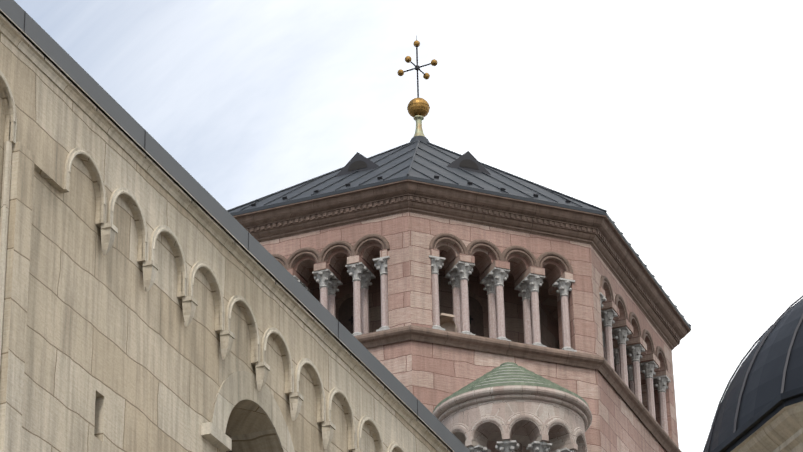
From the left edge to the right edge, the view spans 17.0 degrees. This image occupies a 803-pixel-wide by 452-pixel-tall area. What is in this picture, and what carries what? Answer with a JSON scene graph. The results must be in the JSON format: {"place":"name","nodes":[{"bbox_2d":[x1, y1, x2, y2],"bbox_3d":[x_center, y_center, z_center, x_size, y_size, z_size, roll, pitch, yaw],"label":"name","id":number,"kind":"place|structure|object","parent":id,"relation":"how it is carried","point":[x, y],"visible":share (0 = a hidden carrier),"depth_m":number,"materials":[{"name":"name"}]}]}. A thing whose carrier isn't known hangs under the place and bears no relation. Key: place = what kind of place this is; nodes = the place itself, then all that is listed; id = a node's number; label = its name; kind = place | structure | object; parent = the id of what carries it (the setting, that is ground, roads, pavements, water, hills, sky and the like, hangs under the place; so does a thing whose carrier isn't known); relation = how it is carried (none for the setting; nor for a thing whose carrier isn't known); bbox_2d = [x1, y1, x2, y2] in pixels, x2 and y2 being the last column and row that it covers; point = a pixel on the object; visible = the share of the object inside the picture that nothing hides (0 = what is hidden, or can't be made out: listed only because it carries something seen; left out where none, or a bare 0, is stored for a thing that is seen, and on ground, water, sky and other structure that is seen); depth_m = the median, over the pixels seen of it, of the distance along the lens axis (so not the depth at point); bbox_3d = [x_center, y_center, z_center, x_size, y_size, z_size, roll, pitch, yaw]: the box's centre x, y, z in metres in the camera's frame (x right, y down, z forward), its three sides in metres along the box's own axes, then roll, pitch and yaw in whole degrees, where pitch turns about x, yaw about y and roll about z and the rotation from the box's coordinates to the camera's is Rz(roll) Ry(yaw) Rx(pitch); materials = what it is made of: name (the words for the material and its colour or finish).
{"place":"outdoors","nodes":[
{"label":"outdoors","id":0,"kind":"place"},
{"bbox_2d":[0,9,453,451],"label":"stone molding","id":1,"kind":"object","parent":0,"point":[235,388],"visible":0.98,"depth_m":34.77,"materials":[{"name":"beige stone"}]},
{"bbox_2d":[14,0,802,451],"label":"sky","id":2,"kind":"structure","parent":0,"point":[681,121],"materials":[{"name":"white"}]},
{"bbox_2d":[271,233,667,370],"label":"arch moldings","id":3,"kind":"object","parent":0,"point":[344,308],"visible":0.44,"depth_m":58.01,"materials":[{"name":"stone"}]},
{"bbox_2d":[433,385,591,451],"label":"turret molding","id":4,"kind":"object","parent":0,"point":[445,409],"visible":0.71,"depth_m":52.55,"materials":[{"name":"beige stone"}]},
{"bbox_2d":[433,362,588,412],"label":"turret roof","id":5,"kind":"structure","parent":4,"relation":"on","point":[507,373],"depth_m":53.12,"materials":[{"name":"green metal"}]},
{"label":"ground","id":6,"kind":"structure","parent":0,"visible":0},
{"bbox_2d":[0,0,470,451],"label":"nave wall","id":7,"kind":"structure","parent":6,"relation":"on","point":[100,352],"depth_m":32.68,"materials":[{"name":"beige stone"}]},
{"bbox_2d":[260,212,678,451],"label":"tower shell","id":8,"kind":"object","parent":6,"relation":"on","point":[429,376],"visible":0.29,"depth_m":57.68},
{"bbox_2d":[440,313,457,331],"bbox_3d":[0.938,2.124,56.604,0.440,0.509,0.357,-6,-28,10],"label":"floodlight","id":9,"kind":"object","parent":8,"relation":"on","point":[447,322],"visible":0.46,"depth_m":56.71,"materials":[{"name":"beige metal"}]},
{"bbox_2d":[227,140,690,329],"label":"tower roof","id":10,"kind":"structure","parent":8,"relation":"on","point":[419,160],"depth_m":59.66,"materials":[{"name":"grey metal"}]},
{"bbox_2d":[397,35,437,143],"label":"finial","id":11,"kind":"object","parent":10,"relation":"on","point":[418,108],"visible":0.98,"depth_m":65.62,"materials":[{"name":"metal"}]},
{"bbox_2d":[233,179,690,354],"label":"tower cornice","id":12,"kind":"structure","parent":8,"relation":"attached to","point":[601,235],"depth_m":58.07,"materials":[{"name":"brown stone"}]},
{"bbox_2d":[286,248,670,435],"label":"columns","id":13,"kind":"structure","parent":8,"relation":"attached to","point":[493,276],"depth_m":57.64,"materials":[{"name":"grey stone"}]},
{"bbox_2d":[354,325,681,451],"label":"ledge","id":14,"kind":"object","parent":8,"relation":"attached to","point":[613,379],"depth_m":56.72,"materials":[{"name":"brown stone"}]},
{"bbox_2d":[441,399,585,451],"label":"turret","id":15,"kind":"object","parent":6,"relation":"on","point":[524,433],"visible":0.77,"depth_m":52.69,"materials":[{"name":"stone"}]},
{"bbox_2d":[712,386,802,451],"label":"chapel","id":16,"kind":"structure","parent":6,"relation":"on","point":[775,424],"depth_m":39.99,"materials":[{"name":"stone"}]},
{"bbox_2d":[703,296,802,451],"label":"chapel dome","id":17,"kind":"structure","parent":16,"relation":"on","point":[770,369],"depth_m":43.02,"materials":[{"name":"metal"}]}
]}

